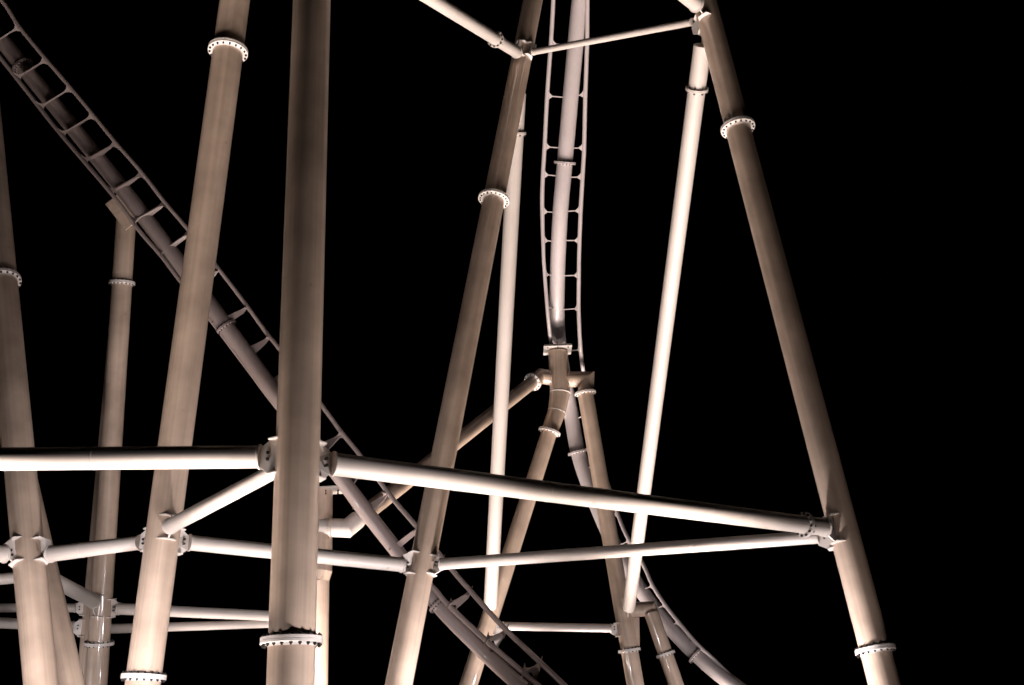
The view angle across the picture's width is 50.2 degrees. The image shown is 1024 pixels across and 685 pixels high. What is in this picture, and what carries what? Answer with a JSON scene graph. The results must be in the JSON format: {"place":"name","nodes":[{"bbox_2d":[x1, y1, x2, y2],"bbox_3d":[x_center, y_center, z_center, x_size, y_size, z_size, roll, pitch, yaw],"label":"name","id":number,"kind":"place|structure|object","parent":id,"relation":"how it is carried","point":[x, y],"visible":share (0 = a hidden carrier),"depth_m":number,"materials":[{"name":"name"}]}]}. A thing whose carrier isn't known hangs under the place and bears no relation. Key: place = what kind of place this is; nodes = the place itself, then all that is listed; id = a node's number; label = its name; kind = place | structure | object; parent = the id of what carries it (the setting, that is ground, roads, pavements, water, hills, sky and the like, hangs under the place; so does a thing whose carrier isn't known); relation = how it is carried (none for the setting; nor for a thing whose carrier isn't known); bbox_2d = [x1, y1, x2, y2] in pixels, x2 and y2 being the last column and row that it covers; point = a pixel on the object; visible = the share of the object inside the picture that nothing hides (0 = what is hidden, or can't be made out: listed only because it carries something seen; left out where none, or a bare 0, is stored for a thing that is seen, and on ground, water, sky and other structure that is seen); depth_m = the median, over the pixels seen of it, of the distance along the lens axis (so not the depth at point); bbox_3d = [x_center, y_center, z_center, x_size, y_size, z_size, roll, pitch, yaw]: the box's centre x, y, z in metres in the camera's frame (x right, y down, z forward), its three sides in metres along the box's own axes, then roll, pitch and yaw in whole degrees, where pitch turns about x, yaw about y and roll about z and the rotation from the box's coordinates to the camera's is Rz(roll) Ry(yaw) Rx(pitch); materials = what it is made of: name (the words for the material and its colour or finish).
{"place":"outdoors","nodes":[
{"label":"outdoors","id":0,"kind":"place"},
{"bbox_2d":[120,0,249,684],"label":"support column","id":1,"kind":"structure","parent":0,"point":[161,550],"depth_m":34.46,"materials":[{"name":"beige metal"}]},
{"bbox_2d":[179,534,408,572],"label":"cross beam","id":2,"kind":"structure","parent":1,"relation":"attached to","point":[189,542],"depth_m":34.34,"materials":[{"name":"white metal"}]},
{"bbox_2d":[0,0,1023,684],"label":"sky","id":3,"kind":"structure","parent":0,"point":[888,135],"materials":[{"name":"black"}]},
{"bbox_3d":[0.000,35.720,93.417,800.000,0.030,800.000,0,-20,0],"label":"ground","id":4,"kind":"structure","parent":0,"visible":0},
{"bbox_2d":[0,108,58,684],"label":"support column","id":5,"kind":"structure","parent":4,"relation":"on","point":[27,542],"depth_m":35.33,"materials":[{"name":"beige metal"}]},
{"bbox_2d":[0,544,13,562],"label":"cross beam","id":6,"kind":"structure","parent":5,"relation":"attached to","point":[5,552],"depth_m":33.60,"materials":[{"name":"white metal"}]},
{"bbox_2d":[42,535,143,562],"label":"cross beam","id":7,"kind":"structure","parent":5,"relation":"attached to","point":[52,553],"depth_m":33.36,"materials":[{"name":"white metal"}]},
{"bbox_2d":[0,431,84,684],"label":"support column","id":8,"kind":"structure","parent":4,"relation":"on","point":[69,669],"depth_m":37.91,"materials":[{"name":"beige metal"}]},
{"bbox_2d":[0,572,13,584],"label":"cross beam","id":9,"kind":"structure","parent":8,"relation":"attached to","point":[6,578],"depth_m":38.16,"materials":[{"name":"white metal"}]},
{"bbox_2d":[73,195,136,684],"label":"track support","id":10,"kind":"object","parent":4,"relation":"on","point":[93,631],"visible":0.95,"depth_m":47.03,"materials":[{"name":"beige paint"}]},
{"bbox_2d":[0,617,78,629],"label":"cross beam","id":11,"kind":"structure","parent":10,"relation":"attached to","point":[8,623],"depth_m":45.74,"materials":[{"name":"grey metal"}]},
{"bbox_2d":[0,603,79,612],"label":"cross beam","id":12,"kind":"structure","parent":10,"relation":"attached to","point":[7,607],"depth_m":46.28,"materials":[{"name":"grey metal"}]},
{"bbox_2d":[60,575,101,608],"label":"cross beam","id":13,"kind":"structure","parent":10,"relation":"attached to","point":[81,594],"depth_m":43.84,"materials":[{"name":"grey metal"}]},
{"bbox_2d":[259,0,330,684],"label":"support column","id":14,"kind":"structure","parent":4,"relation":"on","point":[291,640],"depth_m":23.69,"materials":[{"name":"beige metal"}]},
{"bbox_2d":[0,444,269,470],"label":"cross beam","id":15,"kind":"structure","parent":14,"relation":"attached to","point":[120,458],"depth_m":23.26,"materials":[{"name":"white metal"}]},
{"bbox_2d":[162,469,273,534],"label":"cross beam","id":16,"kind":"structure","parent":14,"relation":"attached to","point":[174,524],"depth_m":27.83,"materials":[{"name":"white metal"}]},
{"bbox_2d":[320,451,833,537],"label":"cross beam","id":17,"kind":"structure","parent":14,"relation":"attached to","point":[801,524],"depth_m":26.51,"materials":[{"name":"white metal"}]},
{"bbox_2d":[315,485,363,684],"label":"track support","id":18,"kind":"object","parent":4,"relation":"on","point":[330,527],"visible":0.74,"depth_m":45.48,"materials":[{"name":"beige paint"}]},
{"bbox_2d":[111,620,268,633],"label":"cross beam","id":19,"kind":"structure","parent":18,"relation":"attached to","point":[184,626],"depth_m":46.08,"materials":[{"name":"white metal"}]},
{"bbox_2d":[112,602,268,620],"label":"cross beam","id":20,"kind":"structure","parent":18,"relation":"attached to","point":[119,608],"depth_m":45.63,"materials":[{"name":"white metal"}]},
{"bbox_2d":[0,0,567,684],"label":"coaster track","id":21,"kind":"structure","parent":18,"relation":"on","point":[486,650],"depth_m":46.39,"materials":[{"name":"grey metal"}]},
{"bbox_2d":[385,0,542,684],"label":"support column","id":22,"kind":"structure","parent":4,"relation":"on","point":[421,558],"depth_m":40.99,"materials":[{"name":"beige metal"}]},
{"bbox_2d":[420,0,522,58],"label":"cross beam","id":23,"kind":"structure","parent":22,"relation":"attached to","point":[490,36],"depth_m":41.47,"materials":[{"name":"white metal"}]},
{"bbox_2d":[484,94,525,609],"bbox_3d":[-0.405,1.019,51.199,0.927,21.625,14.339,2,-20,-5],"label":"raking strut","id":24,"kind":"object","parent":22,"relation":"attached to","point":[506,309],"visible":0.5,"depth_m":50.81,"materials":[{"name":"white paint"}]},
{"bbox_2d":[528,18,694,55],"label":"cross beam","id":25,"kind":"structure","parent":22,"relation":"attached to","point":[624,34],"depth_m":43.70,"materials":[{"name":"white metal"}]},
{"bbox_2d":[459,343,683,684],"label":"track support","id":26,"kind":"object","parent":4,"relation":"on","point":[559,377],"visible":0.98,"depth_m":55.80,"materials":[{"name":"beige paint"}]},
{"bbox_2d":[354,373,540,524],"bbox_3d":[-2.690,4.783,52.602,0.989,9.883,12.633,-16,-25,37],"label":"diagonal brace","id":27,"kind":"object","parent":26,"relation":"attached to","point":[473,428],"visible":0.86,"depth_m":53.65,"materials":[{"name":"beige paint"}]},
{"bbox_2d":[497,621,614,632],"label":"cross beam","id":28,"kind":"structure","parent":26,"relation":"attached to","point":[563,627],"depth_m":54.49,"materials":[{"name":"white metal"}]},
{"bbox_2d":[540,0,746,684],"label":"coaster track","id":29,"kind":"structure","parent":26,"relation":"on","point":[684,640],"depth_m":57.15,"materials":[{"name":"grey metal"}]},
{"bbox_2d":[692,0,900,684],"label":"support column","id":30,"kind":"structure","parent":4,"relation":"on","point":[875,650],"depth_m":33.47,"materials":[{"name":"beige metal"}]},
{"bbox_2d":[434,532,824,570],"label":"cross beam","id":31,"kind":"structure","parent":30,"relation":"attached to","point":[696,545],"depth_m":34.22,"materials":[{"name":"white metal"}]},
{"bbox_2d":[622,40,708,616],"bbox_3d":[6.372,1.173,47.072,0.850,18.479,22.585,1,-20,-3],"label":"raking strut","id":32,"kind":"object","parent":30,"relation":"attached to","point":[696,88],"visible":0.98,"depth_m":44.84,"materials":[{"name":"white paint"}]},
{"bbox_2d":[678,0,703,12],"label":"cross beam","id":33,"kind":"structure","parent":30,"relation":"attached to","point":[694,6],"depth_m":39.06,"materials":[{"name":"white metal"}]}
]}

